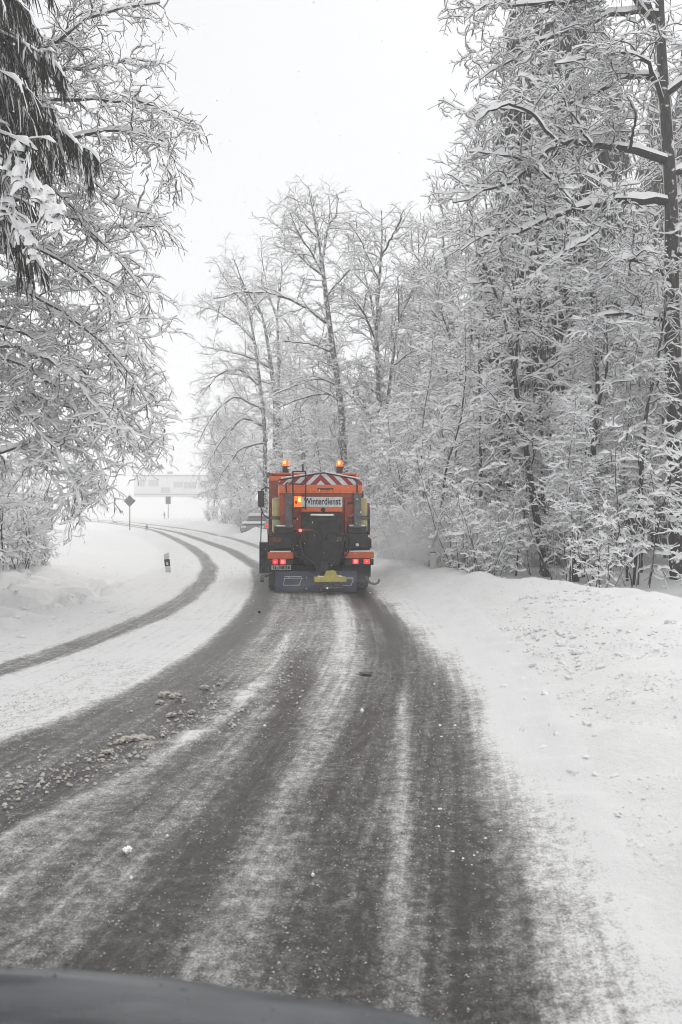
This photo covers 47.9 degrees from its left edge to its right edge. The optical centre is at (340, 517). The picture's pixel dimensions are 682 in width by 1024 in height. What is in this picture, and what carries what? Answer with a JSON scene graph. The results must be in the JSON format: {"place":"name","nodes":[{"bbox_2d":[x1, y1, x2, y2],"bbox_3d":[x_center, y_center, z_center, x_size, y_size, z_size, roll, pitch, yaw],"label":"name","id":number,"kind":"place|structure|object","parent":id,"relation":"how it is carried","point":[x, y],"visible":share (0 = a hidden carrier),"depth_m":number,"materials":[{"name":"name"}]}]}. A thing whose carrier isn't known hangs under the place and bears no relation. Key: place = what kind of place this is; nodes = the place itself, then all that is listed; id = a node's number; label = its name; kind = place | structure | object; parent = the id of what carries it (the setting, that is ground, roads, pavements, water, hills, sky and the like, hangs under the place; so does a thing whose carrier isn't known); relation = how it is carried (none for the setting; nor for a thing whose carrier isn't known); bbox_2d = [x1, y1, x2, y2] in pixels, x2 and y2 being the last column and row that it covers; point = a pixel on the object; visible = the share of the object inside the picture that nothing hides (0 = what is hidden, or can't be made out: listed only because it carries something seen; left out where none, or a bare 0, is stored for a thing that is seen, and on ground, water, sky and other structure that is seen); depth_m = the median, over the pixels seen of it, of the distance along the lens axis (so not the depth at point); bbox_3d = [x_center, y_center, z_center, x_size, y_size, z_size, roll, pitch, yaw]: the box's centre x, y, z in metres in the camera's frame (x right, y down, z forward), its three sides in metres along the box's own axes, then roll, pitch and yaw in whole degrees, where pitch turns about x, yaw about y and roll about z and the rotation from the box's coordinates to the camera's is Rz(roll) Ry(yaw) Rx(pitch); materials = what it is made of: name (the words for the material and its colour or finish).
{"place":"outdoors","nodes":[
{"label":"outdoors","id":0,"kind":"place"},
{"bbox_2d":[0,517,681,1023],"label":"road","id":1,"kind":"structure","parent":0,"point":[576,935],"depth_m":4.28,"materials":[{"name":"grey asphalt"}]},
{"bbox_2d":[0,606,331,817],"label":"slush crumbs","id":2,"kind":"object","parent":1,"relation":"on","point":[129,754],"visible":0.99,"depth_m":6.35,"materials":[{"name":"grey snow"}]},
{"bbox_2d":[0,963,449,1023],"bbox_3d":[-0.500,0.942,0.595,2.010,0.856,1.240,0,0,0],"label":"car","id":3,"kind":"object","parent":1,"relation":"on","point":[42,996],"visible":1,"depth_m":0.92,"materials":[{"name":"paint"}]},
{"bbox_2d":[0,660,502,1023],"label":"slush grains","id":4,"kind":"object","parent":1,"relation":"on","point":[292,991],"visible":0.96,"depth_m":4.35},
{"bbox_2d":[240,513,268,532],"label":"parked car","id":5,"kind":"object","parent":1,"relation":"on","point":[253,520],"visible":0.62,"depth_m":51.12,"materials":[{"name":"grey paint"}]},
{"bbox_2d":[258,459,379,591],"bbox_3d":[-0.671,0.080,19.285,2.880,3.157,6.530,0,0,-5],"label":"winter service truck","id":6,"kind":"object","parent":1,"relation":"on","point":[332,508],"visible":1,"depth_m":16.67,"materials":[{"name":"metal"}]},
{"bbox_2d":[0,497,681,967],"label":"snow ground","id":7,"kind":"structure","parent":0,"point":[626,749],"depth_m":8.44,"materials":[{"name":"white snow"}]},
{"bbox_2d":[0,418,43,571],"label":"shrub","id":8,"kind":"object","parent":7,"relation":"on","point":[15,537],"visible":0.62,"depth_m":16.07,"materials":[{"name":"white plant"}]},
{"bbox_2d":[0,435,44,570],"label":"shrub","id":9,"kind":"object","parent":7,"relation":"on","point":[3,498],"visible":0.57,"depth_m":15.71,"materials":[{"name":"white plant"}]},
{"bbox_2d":[2,427,54,530],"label":"young tree","id":10,"kind":"object","parent":7,"relation":"on","point":[35,483],"visible":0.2,"depth_m":35.93,"materials":[{"name":"white plant"}]},
{"bbox_2d":[0,482,57,530],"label":"shed","id":11,"kind":"structure","parent":7,"relation":"on","point":[42,488],"depth_m":49.65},
{"bbox_2d":[0,477,60,568],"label":"shrub","id":12,"kind":"object","parent":7,"relation":"on","point":[26,527],"visible":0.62,"depth_m":17.11,"materials":[{"name":"white plant"}]},
{"bbox_2d":[3,510,63,565],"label":"shrub","id":13,"kind":"object","parent":7,"relation":"on","point":[43,556],"visible":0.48,"depth_m":18.07,"materials":[{"name":"white plant"}]},
{"bbox_2d":[0,454,74,547],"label":"shrub","id":14,"kind":"object","parent":7,"relation":"on","point":[34,492],"visible":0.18,"depth_m":18.79,"materials":[{"name":"white plant"}]},
{"bbox_2d":[0,0,104,300],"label":"spruce tree","id":15,"kind":"object","parent":7,"relation":"on","point":[22,163],"visible":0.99,"depth_m":10.86,"materials":[{"name":"grey plant"}]},
{"bbox_2d":[0,0,212,554],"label":"beech tree","id":16,"kind":"object","parent":7,"relation":"on","point":[50,405],"visible":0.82,"depth_m":13.51,"materials":[{"name":"white plant"}]},
{"bbox_2d":[132,471,227,496],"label":"building","id":17,"kind":"structure","parent":7,"relation":"on","point":[170,483],"depth_m":200.00,"materials":[{"name":"white concrete"}]},
{"bbox_2d":[192,395,236,515],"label":"bare tree","id":18,"kind":"object","parent":7,"relation":"on","point":[215,462],"visible":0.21,"depth_m":89.45,"materials":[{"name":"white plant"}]},
{"bbox_2d":[192,391,262,505],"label":"bare tree","id":19,"kind":"object","parent":7,"relation":"on","point":[244,476],"visible":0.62,"depth_m":69.11,"materials":[{"name":"white plant"}]},
{"bbox_2d":[203,371,257,519],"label":"bare tree","id":20,"kind":"object","parent":7,"relation":"on","point":[236,410],"visible":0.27,"depth_m":78.95,"materials":[{"name":"grey plant"}]},
{"bbox_2d":[228,481,257,524],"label":"shrub","id":21,"kind":"object","parent":7,"relation":"on","point":[247,503],"visible":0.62,"depth_m":57.13,"materials":[{"name":"white plant"}]},
{"bbox_2d":[178,230,325,512],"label":"lime tree","id":22,"kind":"object","parent":7,"relation":"on","point":[232,370],"visible":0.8,"depth_m":55.71,"materials":[{"name":"grey plant"}]},
{"bbox_2d":[211,396,329,484],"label":"bare tree","id":23,"kind":"object","parent":7,"relation":"on","point":[247,442],"visible":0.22,"depth_m":72.93,"materials":[{"name":"white plant"}]},
{"bbox_2d":[264,402,301,489],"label":"young tree","id":24,"kind":"object","parent":7,"relation":"on","point":[279,460],"visible":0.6,"depth_m":49.67,"materials":[{"name":"grey plant"}]},
{"bbox_2d":[260,320,324,472],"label":"bare tree","id":25,"kind":"object","parent":7,"relation":"on","point":[302,456],"visible":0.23,"depth_m":61.25,"materials":[{"name":"grey plant"}]},
{"bbox_2d":[194,174,405,472],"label":"lime tree","id":26,"kind":"object","parent":7,"relation":"on","point":[338,398],"visible":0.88,"depth_m":41.76,"materials":[{"name":"grey plant"}]},
{"bbox_2d":[295,396,329,472],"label":"young tree","id":27,"kind":"object","parent":7,"relation":"on","point":[312,456],"visible":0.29,"depth_m":46.87,"materials":[{"name":"grey plant"}]},
{"bbox_2d":[243,382,383,472],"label":"bare tree","id":28,"kind":"object","parent":7,"relation":"on","point":[291,441],"visible":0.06,"depth_m":63.18,"materials":[{"name":"grey plant"}]},
{"bbox_2d":[298,383,335,472],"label":"young tree","id":29,"kind":"object","parent":7,"relation":"on","point":[311,406],"visible":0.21,"depth_m":48.11,"materials":[{"name":"grey plant"}]},
{"bbox_2d":[301,403,338,472],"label":"young tree","id":30,"kind":"object","parent":7,"relation":"on","point":[313,429],"visible":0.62,"depth_m":40.23,"materials":[{"name":"grey plant"}]},
{"bbox_2d":[285,348,360,458],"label":"bare tree","id":31,"kind":"object","parent":7,"relation":"on","point":[309,372],"visible":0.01,"depth_m":66.56,"materials":[{"name":"grey plant"}]},
{"bbox_2d":[309,327,362,455],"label":"bare tree","id":32,"kind":"object","parent":7,"relation":"on","point":[349,343],"visible":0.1,"depth_m":70.27,"materials":[{"name":"grey plant"}]},
{"bbox_2d":[269,306,461,467],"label":"bare tree","id":33,"kind":"object","parent":7,"relation":"on","point":[355,399],"visible":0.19,"depth_m":45.28,"materials":[{"name":"white plant"}]},
{"bbox_2d":[352,427,381,515],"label":"young tree","id":34,"kind":"object","parent":7,"relation":"on","point":[361,449],"visible":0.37,"depth_m":36.68,"materials":[{"name":"grey plant"}]},
{"bbox_2d":[349,408,395,509],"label":"young tree","id":35,"kind":"object","parent":7,"relation":"on","point":[355,430],"visible":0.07,"depth_m":42.12,"materials":[{"name":"grey plant"}]},
{"bbox_2d":[347,293,414,469],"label":"bare tree","id":36,"kind":"object","parent":7,"relation":"on","point":[383,343],"visible":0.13,"depth_m":56.89,"materials":[{"name":"grey plant"}]},
{"bbox_2d":[322,198,440,492],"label":"lime tree","id":37,"kind":"object","parent":7,"relation":"on","point":[375,317],"visible":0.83,"depth_m":42.61,"materials":[{"name":"grey plant"}]},
{"bbox_2d":[364,404,400,505],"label":"young tree","id":38,"kind":"object","parent":7,"relation":"on","point":[377,459],"visible":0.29,"depth_m":34.41,"materials":[{"name":"grey plant"}]},
{"bbox_2d":[365,392,405,504],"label":"young tree","id":39,"kind":"object","parent":7,"relation":"on","point":[373,455],"visible":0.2,"depth_m":35.77,"materials":[{"name":"grey plant"}]},
{"bbox_2d":[356,399,427,499],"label":"young tree","id":40,"kind":"object","parent":7,"relation":"on","point":[362,454],"visible":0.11,"depth_m":36.49,"materials":[{"name":"grey plant"}]},
{"bbox_2d":[370,486,414,559],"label":"shrub","id":41,"kind":"object","parent":7,"relation":"on","point":[381,523],"visible":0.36,"depth_m":25.66,"materials":[{"name":"grey plant"}]},
{"bbox_2d":[382,488,416,560],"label":"shrub","id":42,"kind":"object","parent":7,"relation":"on","point":[403,536],"visible":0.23,"depth_m":25.25,"materials":[{"name":"grey plant"}]},
{"bbox_2d":[369,407,458,506],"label":"young tree","id":43,"kind":"object","parent":7,"relation":"on","point":[391,473],"visible":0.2,"depth_m":26.44,"materials":[{"name":"grey plant"}]},
{"bbox_2d":[370,394,458,559],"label":"young tree","id":44,"kind":"object","parent":7,"relation":"on","point":[390,452],"visible":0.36,"depth_m":25.75,"materials":[{"name":"grey plant"}]},
{"bbox_2d":[379,207,451,425],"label":"bare tree","id":45,"kind":"object","parent":7,"relation":"on","point":[415,370],"visible":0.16,"depth_m":47.91,"materials":[{"name":"white plant"}]},
{"bbox_2d":[394,395,439,503],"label":"young tree","id":46,"kind":"object","parent":7,"relation":"on","point":[406,410],"visible":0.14,"depth_m":28.95,"materials":[{"name":"grey plant"}]},
{"bbox_2d":[388,320,453,560],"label":"young tree","id":47,"kind":"object","parent":7,"relation":"on","point":[436,365],"visible":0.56,"depth_m":26.27,"materials":[{"name":"grey plant"}]},
{"bbox_2d":[380,264,464,363],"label":"bare tree","id":48,"kind":"object","parent":7,"relation":"on","point":[413,313],"visible":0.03,"depth_m":46.91,"materials":[{"name":"grey plant"}]},
{"bbox_2d":[395,495,467,567],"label":"shrub","id":49,"kind":"object","parent":7,"relation":"on","point":[422,535],"visible":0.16,"depth_m":22.04,"materials":[{"name":"grey plant"}]},
{"bbox_2d":[405,502,461,567],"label":"shrub","id":50,"kind":"object","parent":7,"relation":"on","point":[418,557],"visible":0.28,"depth_m":21.94,"materials":[{"name":"grey plant"}]},
{"bbox_2d":[389,169,478,415],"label":"bare tree","id":51,"kind":"object","parent":7,"relation":"on","point":[441,275],"visible":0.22,"depth_m":41.15,"materials":[{"name":"grey plant"}]},
{"bbox_2d":[390,473,478,567],"bbox_3d":[3.201,0.405,23.178,3.022,3.543,2.887,0,0,-40],"label":"shrub","id":52,"kind":"object","parent":7,"relation":"on","point":[413,520],"visible":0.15,"depth_m":23.34,"materials":[{"name":"grey plant"}]},
{"bbox_2d":[398,439,478,558],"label":"young tree","id":53,"kind":"object","parent":7,"relation":"on","point":[415,483],"visible":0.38,"depth_m":22.55,"materials":[{"name":"grey plant"}]},
{"bbox_2d":[417,352,461,439],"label":"young tree","id":54,"kind":"object","parent":7,"relation":"on","point":[436,383],"visible":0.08,"depth_m":35.97,"materials":[{"name":"grey plant"}]},
{"bbox_2d":[391,473,495,571],"bbox_3d":[2.750,0.424,21.025,2.872,3.368,2.744,0,0,-16],"label":"shrub","id":55,"kind":"object","parent":7,"relation":"on","point":[425,541],"visible":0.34,"depth_m":20.53,"materials":[{"name":"grey plant"}]},
{"bbox_2d":[394,443,501,572],"bbox_3d":[2.833,-0.020,19.392,2.428,3.571,2.816,0,0,17],"label":"shrub","id":56,"kind":"object","parent":7,"relation":"on","point":[447,517],"visible":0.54,"depth_m":19.08,"materials":[{"name":"grey plant"}]},
{"bbox_2d":[411,298,494,566],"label":"young tree","id":57,"kind":"object","parent":7,"relation":"on","point":[474,439],"visible":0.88,"depth_m":20.45,"materials":[{"name":"grey plant"}]},
{"bbox_2d":[428,481,494,570],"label":"shrub","id":58,"kind":"object","parent":7,"relation":"on","point":[481,512],"visible":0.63,"depth_m":18.13,"materials":[{"name":"grey plant"}]},
{"bbox_2d":[413,350,528,560],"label":"young tree","id":59,"kind":"object","parent":7,"relation":"on","point":[427,443],"visible":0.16,"depth_m":23.85,"materials":[{"name":"grey plant"}]},
{"bbox_2d":[436,120,505,347],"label":"bare tree","id":60,"kind":"object","parent":7,"relation":"on","point":[456,155],"visible":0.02,"depth_m":46.09,"materials":[{"name":"grey plant"}]},
{"bbox_2d":[426,333,518,567],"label":"young tree","id":61,"kind":"object","parent":7,"relation":"on","point":[487,490],"visible":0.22,"depth_m":23.45,"materials":[{"name":"grey plant"}]},
{"bbox_2d":[427,101,523,547],"bbox_3d":[6.577,-7.532,31.595,6.595,18.533,5.626,0,0,26],"label":"bare tree","id":62,"kind":"object","parent":7,"relation":"on","point":[469,272],"visible":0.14,"depth_m":32.38,"materials":[{"name":"grey plant"}]},
{"bbox_2d":[435,259,519,569],"bbox_3d":[3.999,-2.927,22.244,2.415,9.073,2.195,0,0,22],"label":"slim tree","id":63,"kind":"object","parent":7,"relation":"on","point":[483,346],"visible":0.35,"depth_m":22.16,"materials":[{"name":"grey plant"}]},
{"bbox_2d":[434,466,530,575],"bbox_3d":[3.140,0.263,17.335,2.196,2.784,1.893,0,0,10],"label":"shrub","id":64,"kind":"object","parent":7,"relation":"on","point":[474,553],"visible":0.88,"depth_m":17.06,"materials":[{"name":"white plant"}]},
{"bbox_2d":[452,503,533,576],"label":"shrub","id":65,"kind":"object","parent":7,"relation":"on","point":[491,562],"visible":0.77,"depth_m":17.26,"materials":[{"name":"white plant"}]},
{"bbox_2d":[453,484,533,570],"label":"shrub","id":66,"kind":"object","parent":7,"relation":"on","point":[487,503],"visible":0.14,"depth_m":21.46,"materials":[{"name":"white plant"}]},
{"bbox_2d":[429,218,572,576],"bbox_3d":[4.013,-2.911,19.262,3.623,8.988,2.821,0,0,0],"label":"slim tree","id":67,"kind":"object","parent":7,"relation":"on","point":[513,336],"visible":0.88,"depth_m":19.00,"materials":[{"name":"grey plant"}]},
{"bbox_2d":[473,409,560,566],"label":"young tree","id":68,"kind":"object","parent":7,"relation":"on","point":[495,468],"visible":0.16,"depth_m":23.35,"materials":[{"name":"white plant"}]},
{"bbox_2d":[497,404,556,575],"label":"young tree","id":69,"kind":"object","parent":7,"relation":"on","point":[509,502],"visible":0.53,"depth_m":19.07,"materials":[{"name":"white plant"}]},
{"bbox_2d":[486,248,574,475],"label":"young tree","id":70,"kind":"object","parent":7,"relation":"on","point":[526,263],"visible":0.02,"depth_m":24.53,"materials":[{"name":"white plant"}]},
{"bbox_2d":[492,468,580,574],"bbox_3d":[4.987,0.268,19.384,2.387,3.027,2.058,0,0,16],"label":"shrub","id":71,"kind":"object","parent":7,"relation":"on","point":[530,550],"visible":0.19,"depth_m":19.61,"materials":[{"name":"white plant"}]},
{"bbox_2d":[490,178,583,549],"bbox_3d":[5.271,-3.996,20.203,2.549,10.996,2.469,0,0,25],"label":"slim tree","id":72,"kind":"object","parent":7,"relation":"on","point":[541,394],"visible":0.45,"depth_m":20.08,"materials":[{"name":"white plant"}]},
{"bbox_2d":[405,249,681,440],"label":"bare tree","id":73,"kind":"object","parent":7,"relation":"on","point":[429,292],"visible":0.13,"depth_m":33.86,"materials":[{"name":"white plant"}]},
{"bbox_2d":[484,452,608,580],"bbox_3d":[4.866,0.179,17.620,2.219,3.263,2.573,0,0,37],"label":"shrub","id":74,"kind":"object","parent":7,"relation":"on","point":[553,535],"visible":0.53,"depth_m":17.44,"materials":[{"name":"white plant"}]},
{"bbox_2d":[420,0,681,579],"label":"oak tree","id":75,"kind":"object","parent":7,"relation":"on","point":[551,138],"visible":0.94,"depth_m":17.33,"materials":[{"name":"white plant"}]},
{"bbox_2d":[468,0,635,567],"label":"spruce tree","id":76,"kind":"object","parent":7,"relation":"on","point":[604,158],"visible":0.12,"depth_m":24.88,"materials":[{"name":"grey plant"}]},
{"bbox_2d":[533,380,596,581],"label":"young tree","id":77,"kind":"object","parent":7,"relation":"on","point":[569,508],"visible":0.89,"depth_m":16.13,"materials":[{"name":"grey plant"}]},
{"bbox_2d":[461,7,681,557],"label":"bare tree","id":78,"kind":"object","parent":7,"relation":"on","point":[585,174],"visible":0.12,"depth_m":21.57,"materials":[{"name":"grey plant"}]},
{"bbox_2d":[542,383,610,581],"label":"young tree","id":79,"kind":"object","parent":7,"relation":"on","point":[559,401],"visible":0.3,"depth_m":17.27,"materials":[{"name":"white plant"}]},
{"bbox_2d":[522,402,630,577],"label":"young tree","id":80,"kind":"object","parent":7,"relation":"on","point":[555,429],"visible":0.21,"depth_m":18.94,"materials":[{"name":"white plant"}]},
{"bbox_2d":[472,588,681,794],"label":"snow clods","id":81,"kind":"object","parent":7,"relation":"on","point":[563,662],"visible":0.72,"depth_m":8.23,"materials":[{"name":"white snow"}]},
{"bbox_2d":[548,433,613,573],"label":"young tree","id":82,"kind":"object","parent":7,"relation":"on","point":[581,513],"visible":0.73,"depth_m":16.14,"materials":[{"name":"white plant"}]},
{"bbox_2d":[549,304,631,560],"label":"young tree","id":83,"kind":"object","parent":7,"relation":"on","point":[615,350],"visible":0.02,"depth_m":21.74,"materials":[{"name":"white plant"}]},
{"bbox_2d":[543,336,651,566],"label":"young tree","id":84,"kind":"object","parent":7,"relation":"on","point":[559,344],"visible":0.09,"depth_m":22.74,"materials":[{"name":"white plant"}]},
{"bbox_2d":[548,263,656,572],"bbox_3d":[6.547,-2.200,19.740,2.720,8.108,3.130,0,0,-2],"label":"young tree","id":85,"kind":"object","parent":7,"relation":"on","point":[591,379],"visible":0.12,"depth_m":19.45,"materials":[{"name":"white plant"}]},
{"bbox_2d":[538,242,674,581],"bbox_3d":[5.741,-2.422,17.483,2.725,7.981,2.806,0,0,-14],"label":"slim tree","id":86,"kind":"object","parent":7,"relation":"on","point":[602,355],"visible":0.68,"depth_m":17.19,"materials":[{"name":"grey plant"}]},
{"bbox_2d":[573,482,643,585],"bbox_3d":[5.670,0.501,16.887,1.729,2.543,2.005,0,0,-26],"label":"shrub","id":87,"kind":"object","parent":7,"relation":"on","point":[600,508],"visible":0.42,"depth_m":16.79,"materials":[{"name":"white plant"}]},
{"bbox_2d":[548,486,669,587],"bbox_3d":[4.838,0.551,13.880,1.589,2.337,1.843,0,0,41],"label":"shrub","id":88,"kind":"object","parent":7,"relation":"on","point":[612,549],"visible":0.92,"depth_m":13.85,"materials":[{"name":"white plant"}]},
{"bbox_2d":[587,59,659,544],"bbox_3d":[12.488,-9.957,35.775,4.693,23.211,4.786,0,0,-6],"label":"spruce tree","id":89,"kind":"object","parent":7,"relation":"on","point":[625,160],"visible":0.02,"depth_m":35.36,"materials":[{"name":"white plant"}]},
{"bbox_2d":[591,59,661,546],"bbox_3d":[13.545,-9.781,36.479,8.244,23.166,7.032,0,0,12],"label":"bare tree","id":90,"kind":"object","parent":7,"relation":"on","point":[646,189],"visible":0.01,"depth_m":36.30,"materials":[{"name":"white plant"}]},
{"bbox_2d":[584,414,681,588],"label":"shrub","id":91,"kind":"object","parent":7,"relation":"on","point":[651,520],"visible":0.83,"depth_m":15.96,"materials":[{"name":"white plant"}]},
{"bbox_2d":[584,305,681,580],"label":"young tree","id":92,"kind":"object","parent":7,"relation":"on","point":[639,363],"visible":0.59,"depth_m":17.20,"materials":[{"name":"grey plant"}]},
{"bbox_2d":[599,266,666,572],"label":"young tree","id":93,"kind":"object","parent":7,"relation":"on","point":[653,432],"visible":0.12,"depth_m":20.70,"materials":[{"name":"white plant"}]},
{"bbox_2d":[597,229,681,515],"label":"young tree","id":94,"kind":"object","parent":7,"relation":"on","point":[646,298],"visible":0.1,"depth_m":21.23,"materials":[{"name":"white plant"}]},
{"bbox_2d":[609,0,681,559],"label":"bare tree","id":95,"kind":"object","parent":7,"relation":"on","point":[656,211],"visible":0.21,"depth_m":27.41,"materials":[{"name":"grey plant"}]},
{"bbox_2d":[611,252,681,584],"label":"slim tree","id":96,"kind":"object","parent":7,"relation":"on","point":[644,424],"visible":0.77,"depth_m":17.14,"materials":[{"name":"grey plant"}]},
{"bbox_2d":[633,78,676,541],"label":"spruce tree","id":97,"kind":"object","parent":7,"relation":"on","point":[657,185],"visible":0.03,"depth_m":39.70,"materials":[{"name":"white plant"}]},
{"bbox_2d":[644,88,681,536],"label":"spruce tree","id":98,"kind":"object","parent":7,"relation":"on","point":[678,151],"visible":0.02,"depth_m":32.92,"materials":[{"name":"white plant"}]},
{"bbox_2d":[645,416,681,584],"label":"shrub","id":99,"kind":"object","parent":7,"relation":"on","point":[668,452],"visible":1,"depth_m":13.92,"materials":[{"name":"white plant"}]},
{"bbox_2d":[653,208,681,478],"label":"young tree","id":100,"kind":"object","parent":7,"relation":"on","point":[678,435],"visible":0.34,"depth_m":17.64,"materials":[{"name":"white plant"}]},
{"bbox_2d":[0,0,681,879],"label":"falling snow","id":101,"kind":"structure","parent":0,"point":[336,360],"depth_m":10.04,"materials":[{"name":"white snow"}]},
{"bbox_2d":[0,0,681,496],"label":"sky","id":102,"kind":"structure","parent":0,"point":[395,78],"materials":[{"name":"white"}]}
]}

